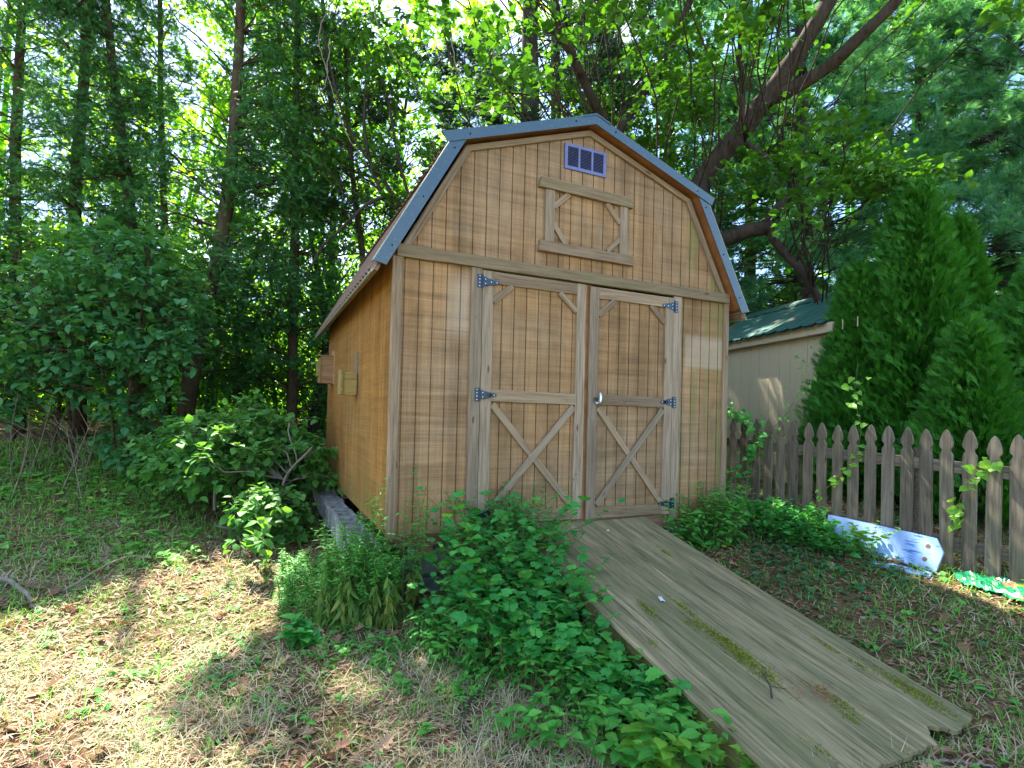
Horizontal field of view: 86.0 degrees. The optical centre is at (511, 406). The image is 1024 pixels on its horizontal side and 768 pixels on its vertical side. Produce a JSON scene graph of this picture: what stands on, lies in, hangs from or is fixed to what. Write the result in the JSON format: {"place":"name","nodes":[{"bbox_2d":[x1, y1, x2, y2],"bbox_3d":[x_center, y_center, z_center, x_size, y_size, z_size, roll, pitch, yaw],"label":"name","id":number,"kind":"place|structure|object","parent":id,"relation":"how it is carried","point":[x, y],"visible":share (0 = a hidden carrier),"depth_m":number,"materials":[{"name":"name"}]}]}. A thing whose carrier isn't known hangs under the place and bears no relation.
{"place":"outdoors","nodes":[
{"label":"outdoors","id":0,"kind":"place"},
{"bbox_2d":[0,409,1023,767],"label":"ground","id":1,"kind":"structure","parent":0,"point":[40,753],"depth_m":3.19,"materials":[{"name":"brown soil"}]},
{"bbox_2d":[0,576,64,615],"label":"fallen branch","id":2,"kind":"object","parent":1,"relation":"on","point":[25,593],"visible":0.92,"depth_m":3.51,"materials":[{"name":"brown wood"}]},
{"bbox_2d":[0,376,70,469],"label":"dead weed","id":3,"kind":"object","parent":1,"relation":"on","point":[37,429],"visible":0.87,"depth_m":6.86,"materials":[{"name":"brown plant"}]},
{"bbox_2d":[0,393,101,500],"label":"dead weed","id":4,"kind":"object","parent":1,"relation":"on","point":[34,461],"visible":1,"depth_m":5.80,"materials":[{"name":"brown plant"}]},
{"bbox_2d":[0,2,113,252],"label":"broadleaf tree","id":5,"kind":"object","parent":1,"relation":"on","point":[7,128],"visible":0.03,"depth_m":13.45,"materials":[{"name":"green plant"}]},
{"bbox_2d":[0,0,119,432],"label":"cedar tree","id":6,"kind":"object","parent":1,"relation":"on","point":[20,49],"visible":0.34,"depth_m":9.18,"materials":[{"name":"green plant"}]},
{"bbox_2d":[0,248,176,413],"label":"broadleaf tree","id":7,"kind":"object","parent":1,"relation":"on","point":[63,409],"depth_m":12.92,"materials":[{"name":"green plant"}]},
{"bbox_2d":[0,0,177,436],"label":"cedar tree","id":8,"kind":"object","parent":1,"relation":"on","point":[74,192],"visible":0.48,"depth_m":9.03,"materials":[{"name":"green plant"}]},
{"bbox_2d":[51,407,154,482],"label":"dead weed","id":9,"kind":"object","parent":1,"relation":"on","point":[82,463],"visible":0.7,"depth_m":6.37,"materials":[{"name":"brown plant"}]},
{"bbox_2d":[57,555,150,592],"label":"fallen branch","id":10,"kind":"object","parent":1,"relation":"on","point":[82,579],"visible":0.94,"depth_m":3.82,"materials":[{"name":"brown wood"}]},
{"bbox_2d":[0,210,212,442],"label":"round leaved shrub","id":11,"kind":"object","parent":1,"relation":"on","point":[6,257],"visible":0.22,"depth_m":7.93,"materials":[{"name":"green plant"}]},
{"bbox_2d":[0,456,222,571],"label":"creepers","id":12,"kind":"object","parent":1,"relation":"on","point":[159,553],"visible":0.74,"depth_m":5.35,"materials":[{"name":"green leaves"}]},
{"bbox_2d":[13,0,210,434],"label":"cedar tree","id":13,"kind":"object","parent":1,"relation":"on","point":[109,150],"visible":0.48,"depth_m":9.14,"materials":[{"name":"green plant"}]},
{"bbox_2d":[0,210,227,482],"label":"round leaved shrub","id":14,"kind":"object","parent":1,"relation":"on","point":[129,353],"visible":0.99,"depth_m":6.61,"materials":[{"name":"green plant"}]},
{"bbox_2d":[23,51,214,395],"bbox_3d":[-10.761,-4.760,14.934,4.730,10.518,4.458,1,-1,43],"label":"broadleaf tree","id":15,"kind":"object","parent":1,"relation":"on","point":[184,110],"visible":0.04,"depth_m":15.01,"materials":[{"name":"green plant"}]},
{"bbox_2d":[132,689,150,701],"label":"fallen leaf","id":16,"kind":"object","parent":1,"relation":"on","point":[142,693],"visible":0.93,"depth_m":2.61,"materials":[{"name":"yellow plant"}]},
{"bbox_2d":[84,0,245,422],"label":"cedar tree","id":17,"kind":"object","parent":1,"relation":"on","point":[172,26],"visible":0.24,"depth_m":11.51,"materials":[{"name":"green plant"}]},
{"bbox_2d":[2,245,354,435],"bbox_3d":[-9.074,-1.304,12.697,14.609,4.874,5.954,1,-1,-1],"label":"thicket","id":18,"kind":"object","parent":1,"relation":"on","point":[214,398],"visible":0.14,"depth_m":11.29,"materials":[{"name":"green plant"}]},
{"bbox_2d":[60,0,354,412],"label":"broadleaf tree","id":19,"kind":"object","parent":1,"relation":"on","point":[203,74],"visible":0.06,"depth_m":12.88,"materials":[{"name":"green plant"}]},
{"bbox_2d":[85,0,334,417],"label":"cedar tree","id":20,"kind":"object","parent":1,"relation":"on","point":[219,251],"visible":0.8,"depth_m":9.00,"materials":[{"name":"green plant"}]},
{"bbox_2d":[116,389,343,581],"bbox_3d":[-2.848,0.631,5.773,2.324,1.677,4.384,2,-1,-25],"label":"knotweed bush","id":21,"kind":"object","parent":1,"relation":"on","point":[199,451],"visible":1,"depth_m":5.46,"materials":[{"name":"green plant"}]},
{"bbox_2d":[118,182,351,408],"bbox_3d":[-5.695,-2.200,12.040,4.419,5.408,4.427,1,-1,-2],"label":"broadleaf tree","id":22,"kind":"object","parent":1,"relation":"on","point":[260,238],"visible":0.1,"depth_m":11.63,"materials":[{"name":"green plant"}]},
{"bbox_2d":[202,0,374,436],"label":"cedar tree","id":23,"kind":"object","parent":1,"relation":"on","point":[292,382],"visible":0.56,"depth_m":10.03,"materials":[{"name":"green plant"}]},
{"bbox_2d":[211,175,367,433],"bbox_3d":[-4.140,-1.714,11.107,3.430,5.418,3.952,2,-1,-25],"label":"broadleaf tree","id":24,"kind":"object","parent":1,"relation":"on","point":[315,427],"visible":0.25,"depth_m":10.88,"materials":[{"name":"green plant"}]},
{"bbox_2d":[272,611,324,649],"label":"leafy weed","id":25,"kind":"object","parent":1,"relation":"on","point":[306,632],"visible":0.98,"depth_m":3.16,"materials":[{"name":"green plant"}]},
{"bbox_2d":[271,546,333,620],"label":"goldenrod clump","id":26,"kind":"object","parent":1,"relation":"on","point":[303,570],"visible":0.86,"depth_m":3.81,"materials":[{"name":"green plant"}]},
{"bbox_2d":[185,0,458,416],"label":"broadleaf tree","id":27,"kind":"object","parent":1,"relation":"on","point":[428,83],"visible":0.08,"depth_m":13.51,"materials":[{"name":"green plant"}]},
{"bbox_2d":[317,490,337,510],"bbox_3d":[-2.090,1.062,6.208,0.190,0.190,0.390,2,-1,-24],"label":"concrete block","id":28,"kind":"object","parent":1,"relation":"on","point":[329,493],"depth_m":6.20,"materials":[{"name":"grey concrete"}]},
{"bbox_2d":[319,495,343,517],"bbox_3d":[-1.921,1.067,5.843,0.190,0.190,0.390,1,-1,-27],"label":"concrete block","id":29,"kind":"object","parent":1,"relation":"on","point":[333,498],"depth_m":5.84,"materials":[{"name":"grey concrete"}]},
{"bbox_2d":[323,502,347,528],"bbox_3d":[-1.760,1.072,5.475,0.190,0.190,0.390,2,-1,-25],"label":"concrete block","id":30,"kind":"object","parent":1,"relation":"on","point":[327,506],"depth_m":5.44,"materials":[{"name":"grey concrete"}]},
{"bbox_2d":[329,509,356,536],"bbox_3d":[-1.576,1.078,5.117,0.190,0.190,0.390,3,-1,-24],"label":"concrete block","id":31,"kind":"object","parent":1,"relation":"on","point":[335,513],"depth_m":5.11,"materials":[{"name":"grey concrete"}]},
{"bbox_2d":[272,0,414,262],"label":"cedar tree","id":32,"kind":"object","parent":1,"relation":"on","point":[379,119],"visible":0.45,"depth_m":10.54,"materials":[{"name":"green plant"}]},
{"bbox_2d":[334,517,361,548],"bbox_3d":[-1.416,1.083,4.748,0.190,0.190,0.390,2,-1,-24],"label":"concrete block","id":33,"kind":"object","parent":1,"relation":"on","point":[349,521],"depth_m":4.74,"materials":[{"name":"grey concrete"}]},
{"bbox_2d":[340,526,372,553],"bbox_3d":[-1.241,1.088,4.386,0.190,0.190,0.390,2,-1,-25],"label":"concrete block","id":34,"kind":"object","parent":1,"relation":"on","point":[356,528],"depth_m":4.46,"materials":[{"name":"grey concrete"}]},
{"bbox_2d":[263,0,450,279],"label":"understorey tree","id":35,"kind":"object","parent":1,"relation":"on","point":[363,37],"visible":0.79,"depth_m":9.46,"materials":[{"name":"green plant"}]},
{"bbox_2d":[319,39,329,98],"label":"hanging vine","id":36,"kind":"object","parent":35,"relation":"hanging from","point":[327,70],"visible":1,"depth_m":8.00,"materials":[{"name":"brown plant"}]},
{"bbox_2d":[318,0,366,165],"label":"hanging vine","id":37,"kind":"object","parent":35,"relation":"hanging from","point":[328,77],"visible":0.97,"depth_m":8.19,"materials":[{"name":"brown plant"}]},
{"bbox_2d":[311,511,425,632],"bbox_3d":[-0.926,1.098,3.567,0.789,0.761,0.607,1,-1,-4],"label":"goldenrod clump","id":38,"kind":"object","parent":1,"relation":"on","point":[353,592],"visible":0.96,"depth_m":3.45,"materials":[{"name":"green plant"}]},
{"bbox_2d":[301,609,439,673],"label":"leafy weed","id":39,"kind":"object","parent":1,"relation":"on","point":[387,641],"visible":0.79,"depth_m":3.10,"materials":[{"name":"green plant"}]},
{"bbox_2d":[300,0,493,324],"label":"broadleaf tree","id":40,"kind":"object","parent":1,"relation":"on","point":[421,111],"visible":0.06,"depth_m":14.14,"materials":[{"name":"green plant"}]},
{"bbox_2d":[390,559,411,590],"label":"concrete block","id":41,"kind":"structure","parent":1,"relation":"on","point":[406,582],"depth_m":4.00,"materials":[{"name":"grey concrete"}]},
{"bbox_2d":[362,466,465,617],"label":"goldenrod stalks","id":42,"kind":"object","parent":1,"relation":"on","point":[417,534],"visible":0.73,"depth_m":3.57,"materials":[{"name":"green plant"}]},
{"bbox_2d":[417,571,453,592],"bbox_3d":[-0.522,1.328,4.098,0.390,0.190,0.190,2,-1,-19],"label":"concrete block","id":43,"kind":"object","parent":1,"relation":"on","point":[429,584],"depth_m":3.98,"materials":[{"name":"grey concrete"}]},
{"bbox_2d":[407,544,462,573],"bbox_3d":[-0.566,1.117,4.112,0.390,0.190,0.190,2,-1,-28],"label":"concrete block","id":44,"kind":"object","parent":43,"relation":"on","point":[428,568],"depth_m":4.01,"materials":[{"name":"grey concrete"}]},
{"bbox_2d":[392,634,528,734],"bbox_3d":[-0.333,1.398,2.901,0.653,0.154,0.875,1,-1,40],"label":"leafy weed","id":45,"kind":"object","parent":1,"relation":"on","point":[465,674],"visible":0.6,"depth_m":2.83,"materials":[{"name":"green plant"}]},
{"bbox_2d":[457,685,486,767],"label":"fallen branch","id":46,"kind":"object","parent":1,"relation":"on","point":[469,701],"visible":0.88,"depth_m":2.58,"materials":[{"name":"brown wood"}]},
{"bbox_2d":[404,0,582,197],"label":"broadleaf tree","id":47,"kind":"object","parent":1,"relation":"on","point":[474,3],"visible":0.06,"depth_m":15.26,"materials":[{"name":"green plant"}]},
{"bbox_2d":[0,3,1003,424],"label":"distant woods","id":48,"kind":"object","parent":1,"relation":"on","point":[228,333],"visible":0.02,"depth_m":14.04,"materials":[{"name":"green plant"}]},
{"bbox_2d":[425,477,583,593],"bbox_3d":[0.000,0.941,3.857,1.033,0.863,0.864,1,-1,25],"label":"wild grape patch","id":49,"kind":"object","parent":1,"relation":"on","point":[524,520],"visible":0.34,"depth_m":3.81,"materials":[{"name":"green plant"}]},
{"bbox_2d":[0,437,1023,767],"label":"green grass","id":50,"kind":"structure","parent":1,"relation":"on","point":[202,509],"depth_m":3.37,"materials":[{"name":"green plant"}]},
{"bbox_2d":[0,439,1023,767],"bbox_3d":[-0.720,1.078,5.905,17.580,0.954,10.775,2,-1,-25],"label":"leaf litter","id":51,"kind":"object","parent":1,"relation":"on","point":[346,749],"visible":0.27,"depth_m":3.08,"materials":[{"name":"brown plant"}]},
{"bbox_2d":[0,479,1023,767],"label":"ground weeds","id":52,"kind":"object","parent":1,"relation":"on","point":[258,661],"visible":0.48,"depth_m":2.94,"materials":[{"name":"green plant"}]},
{"bbox_2d":[401,518,633,721],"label":"weed undergrowth","id":53,"kind":"object","parent":1,"relation":"on","point":[454,634],"visible":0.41,"depth_m":2.97,"materials":[{"name":"green plant"}]},
{"bbox_2d":[315,113,748,557],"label":"storage shed","id":54,"kind":"structure","parent":1,"relation":"on","point":[559,303],"depth_m":4.28,"materials":[{"name":"brown wood"}]},
{"bbox_2d":[316,351,334,384],"bbox_3d":[-2.239,-0.471,6.575,0.200,0.400,0.210,2,-1,-25],"label":"nest box","id":55,"kind":"object","parent":54,"relation":"attached to","point":[325,369],"visible":1,"depth_m":6.51,"materials":[{"name":"brown wood"}]},
{"bbox_2d":[337,352,358,394],"bbox_3d":[-1.489,-0.304,4.986,0.162,0.390,0.185,2,-1,-25],"label":"nest box","id":56,"kind":"object","parent":54,"relation":"attached to","point":[347,383],"visible":1,"depth_m":4.92,"materials":[{"name":"brown wood"}]},
{"bbox_2d":[473,270,586,525],"bbox_3d":[0.147,-0.057,4.160,0.931,1.854,0.070,2,-1,-25],"label":"door","id":57,"kind":"structure","parent":54,"relation":"in","point":[530,394],"depth_m":4.17,"materials":[{"name":"brown wood"}]},
{"bbox_2d":[584,286,677,518],"bbox_3d":[1.010,-0.024,4.533,0.890,1.851,0.102,2,-1,-25],"label":"door","id":58,"kind":"structure","parent":54,"relation":"in","point":[630,401],"depth_m":4.54,"materials":[{"name":"brown wood"}]},
{"bbox_2d":[408,486,661,706],"bbox_3d":[0.060,0.978,3.504,1.528,0.993,2.288,2,-1,-25],"label":"wild grape patch","id":59,"kind":"object","parent":1,"relation":"on","point":[572,639],"visible":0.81,"depth_m":3.15,"materials":[{"name":"green plant"}]},
{"bbox_2d":[399,0,675,168],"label":"pine tree","id":60,"kind":"object","parent":1,"relation":"on","point":[534,114],"visible":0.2,"depth_m":10.49,"materials":[{"name":"green plant"}]},
{"bbox_2d":[525,474,577,567],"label":"bushy stalk","id":61,"kind":"object","parent":1,"relation":"on","point":[554,496],"visible":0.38,"depth_m":3.85,"materials":[{"name":"green plant"}]},
{"bbox_2d":[495,0,615,126],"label":"pine tree","id":62,"kind":"object","parent":1,"relation":"on","point":[517,50],"visible":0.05,"depth_m":12.92,"materials":[{"name":"green plant"}]},
{"bbox_2d":[491,674,666,752],"bbox_3d":[0.274,1.389,2.455,0.699,0.200,0.489,2,-1,-25],"label":"leafy weed","id":63,"kind":"object","parent":1,"relation":"on","point":[547,732],"visible":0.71,"depth_m":2.43,"materials":[{"name":"green plant"}]},
{"bbox_2d":[540,0,723,207],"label":"broadleaf tree","id":64,"kind":"object","parent":1,"relation":"on","point":[694,46],"visible":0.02,"depth_m":16.61,"materials":[{"name":"plant"}]},
{"bbox_2d":[572,640,695,721],"bbox_3d":[0.610,1.340,2.647,0.633,0.289,0.381,1,-1,38],"label":"leafy weed","id":65,"kind":"object","parent":1,"relation":"on","point":[653,678],"visible":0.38,"depth_m":2.54,"materials":[{"name":"green plant"}]},
{"bbox_2d":[566,638,732,767],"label":"leafy weed","id":66,"kind":"object","parent":1,"relation":"on","point":[662,722],"visible":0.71,"depth_m":2.24,"materials":[{"name":"green plant"}]},
{"bbox_2d":[615,710,717,767],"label":"leafy weed","id":67,"kind":"object","parent":1,"relation":"on","point":[664,759],"visible":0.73,"depth_m":2.15,"materials":[{"name":"green plant"}]},
{"bbox_2d":[586,0,774,323],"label":"pine tree","id":68,"kind":"object","parent":1,"relation":"on","point":[761,279],"visible":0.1,"depth_m":11.81,"materials":[{"name":"green plant"}]},
{"bbox_2d":[374,0,1023,335],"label":"leaning tree","id":69,"kind":"object","parent":1,"relation":"on","point":[873,184],"visible":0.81,"depth_m":6.80,"materials":[{"name":"green plant"}]},
{"bbox_2d":[373,0,434,147],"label":"hanging vine","id":70,"kind":"object","parent":69,"relation":"hanging from","point":[401,65],"visible":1,"depth_m":8.34,"materials":[{"name":"brown plant"}]},
{"bbox_2d":[450,0,479,109],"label":"hanging vine","id":71,"kind":"object","parent":69,"relation":"hanging from","point":[454,58],"visible":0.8,"depth_m":7.41,"materials":[{"name":"plant"}]},
{"bbox_2d":[657,480,750,550],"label":"leafy shrub","id":72,"kind":"object","parent":1,"relation":"on","point":[694,527],"visible":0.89,"depth_m":4.59,"materials":[{"name":"green plant"}]},
{"bbox_2d":[675,705,760,767],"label":"leafy weed","id":73,"kind":"object","parent":1,"relation":"on","point":[738,750],"visible":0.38,"depth_m":2.19,"materials":[{"name":"green plant"}]},
{"bbox_2d":[699,467,753,538],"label":"goldenrod stalks","id":74,"kind":"object","parent":1,"relation":"on","point":[745,489],"visible":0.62,"depth_m":4.74,"materials":[{"name":"green plant"}]},
{"bbox_2d":[651,62,851,341],"bbox_3d":[4.815,-3.041,12.042,4.952,7.910,4.411,2,-1,-25],"label":"broadleaf tree","id":75,"kind":"object","parent":1,"relation":"on","point":[680,169],"visible":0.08,"depth_m":11.40,"materials":[{"name":"green plant"}]},
{"bbox_2d":[513,516,994,767],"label":"plywood ramp","id":76,"kind":"structure","parent":1,"relation":"on","point":[716,635],"depth_m":2.76,"materials":[{"name":"brown wood"}]},
{"bbox_2d":[761,668,784,697],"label":"twig","id":77,"kind":"object","parent":76,"relation":"on","point":[769,684],"visible":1,"depth_m":2.53,"materials":[{"name":"wood"}]},
{"bbox_2d":[784,673,851,708],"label":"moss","id":78,"kind":"object","parent":76,"relation":"on","point":[827,694],"visible":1,"depth_m":2.54,"materials":[{"name":"plant"}]},
{"bbox_2d":[674,0,892,313],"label":"pine tree","id":79,"kind":"object","parent":1,"relation":"on","point":[710,16],"visible":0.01,"depth_m":13.87,"materials":[{"name":"green plant"}]},
{"bbox_2d":[715,487,879,548],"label":"broadleaf weeds","id":80,"kind":"object","parent":1,"relation":"on","point":[773,511],"visible":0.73,"depth_m":4.75,"materials":[{"name":"green plant"}]},
{"bbox_2d":[761,513,870,558],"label":"broadleaf weeds","id":81,"kind":"object","parent":1,"relation":"on","point":[823,542],"visible":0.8,"depth_m":4.45,"materials":[{"name":"green plant"}]},
{"bbox_2d":[726,291,933,494],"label":"neighbour shed","id":82,"kind":"structure","parent":1,"relation":"on","point":[764,364],"depth_m":7.57,"materials":[{"name":"beige paint"}]},
{"bbox_2d":[651,0,1023,325],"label":"pine tree","id":83,"kind":"object","parent":1,"relation":"on","point":[888,116],"visible":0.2,"depth_m":9.74,"materials":[{"name":"green plant"}]},
{"bbox_2d":[683,523,991,645],"bbox_3d":[2.318,1.175,4.358,2.453,0.377,2.319,1,-1,30],"label":"ground ivy","id":84,"kind":"object","parent":1,"relation":"on","point":[796,559],"visible":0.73,"depth_m":4.03,"materials":[{"name":"green plant"}]},
{"bbox_2d":[794,252,912,500],"bbox_3d":[3.983,-0.333,6.408,1.484,2.954,1.341,2,-1,-25],"label":"arborvitae","id":85,"kind":"object","parent":1,"relation":"on","point":[854,282],"visible":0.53,"depth_m":6.27,"materials":[{"name":"green plant"}]},
{"bbox_2d":[846,520,899,560],"bbox_3d":[2.778,1.037,4.289,0.152,0.323,0.428,2,-1,-25],"label":"sapling","id":86,"kind":"object","parent":1,"relation":"on","point":[853,527],"visible":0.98,"depth_m":4.27,"materials":[{"name":"green plant"}]},
{"bbox_2d":[726,418,1023,582],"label":"picket fence","id":87,"kind":"object","parent":1,"relation":"on","point":[918,466],"visible":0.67,"depth_m":4.36,"materials":[{"name":"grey wood"}]},
{"bbox_2d":[726,401,769,495],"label":"climbing vine","id":88,"kind":"object","parent":87,"relation":"attached to","point":[751,450],"visible":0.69,"depth_m":5.60,"materials":[{"name":"green plant"}]},
{"bbox_2d":[767,345,816,442],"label":"climbing vine","id":89,"kind":"object","parent":87,"relation":"attached to","point":[799,390],"visible":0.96,"depth_m":5.27,"materials":[{"name":"green plant"}]},
{"bbox_2d":[801,365,871,511],"bbox_3d":[2.811,0.333,4.837,0.188,1.404,0.584,2,-1,-38],"label":"climbing vine","id":90,"kind":"object","parent":87,"relation":"attached to","point":[845,386],"visible":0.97,"depth_m":4.71,"materials":[{"name":"green plant"}]},
{"bbox_2d":[946,457,1002,531],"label":"climbing vine","id":91,"kind":"object","parent":87,"relation":"attached to","point":[954,510],"visible":1,"depth_m":3.92,"materials":[{"name":"green plant"}]},
{"bbox_2d":[729,0,1023,324],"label":"pine tree","id":92,"kind":"object","parent":1,"relation":"on","point":[1014,104],"visible":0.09,"depth_m":11.36,"materials":[{"name":"green plant"}]},
{"bbox_2d":[824,514,943,571],"bbox_3d":[2.928,1.123,4.409,0.020,0.352,0.904,26,-9,-25],"label":"painted board","id":93,"kind":"object","parent":1,"relation":"on","point":[915,548],"visible":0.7,"depth_m":4.25,"materials":[{"name":"white paint"}]},
{"bbox_2d":[871,561,931,577],"bbox_3d":[2.874,1.205,4.120,0.140,0.016,0.458,-2,2,-35],"label":"painted board","id":94,"kind":"object","parent":1,"relation":"on","point":[908,570],"visible":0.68,"depth_m":4.03,"materials":[{"name":"blue paint"}]},
{"bbox_2d":[825,168,986,501],"bbox_3d":[4.528,-0.734,6.182,1.951,3.949,2.123,2,-1,-25],"label":"arborvitae","id":95,"kind":"object","parent":1,"relation":"on","point":[925,299],"visible":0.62,"depth_m":5.93,"materials":[{"name":"green plant"}]},
{"bbox_2d":[790,0,1023,300],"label":"pine tree","id":96,"kind":"object","parent":1,"relation":"on","point":[982,134],"visible":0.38,"depth_m":9.80,"materials":[{"name":"green plant"}]},
{"bbox_2d":[918,758,993,767],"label":"fallen branch","id":97,"kind":"object","parent":1,"relation":"on","point":[954,760],"visible":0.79,"depth_m":2.26,"materials":[{"name":"brown wood"}]},
{"bbox_2d":[892,309,1023,527],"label":"arborvitae","id":98,"kind":"object","parent":1,"relation":"on","point":[971,381],"visible":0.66,"depth_m":5.15,"materials":[{"name":"green plant"}]},
{"bbox_2d":[944,422,984,526],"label":"climbing vine","id":99,"kind":"object","parent":1,"relation":"on","point":[982,523],"visible":0.04,"depth_m":5.18,"materials":[{"name":"green plant"}]},
{"bbox_2d":[947,209,1020,398],"bbox_3d":[5.941,-0.762,7.344,2.037,3.818,2.094,2,-1,-25],"label":"arborvitae","id":100,"kind":"object","parent":1,"relation":"on","point":[984,289],"visible":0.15,"depth_m":7.14,"materials":[{"name":"green plant"}]},
{"bbox_2d":[953,569,1023,601],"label":"plastic sheet","id":101,"kind":"object","parent":1,"relation":"on","point":[1001,585],"visible":0.97,"depth_m":3.71,"materials":[{"name":"plastic"}]},
{"bbox_2d":[955,256,1023,491],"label":"arborvitae","id":102,"kind":"object","parent":1,"relation":"on","point":[1007,314],"visible":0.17,"depth_m":5.57,"materials":[{"name":"green plant"}]},
{"bbox_2d":[0,0,1023,360],"label":"sky","id":103,"kind":"structure","parent":0,"point":[193,49],"materials":[{"name":"white"}]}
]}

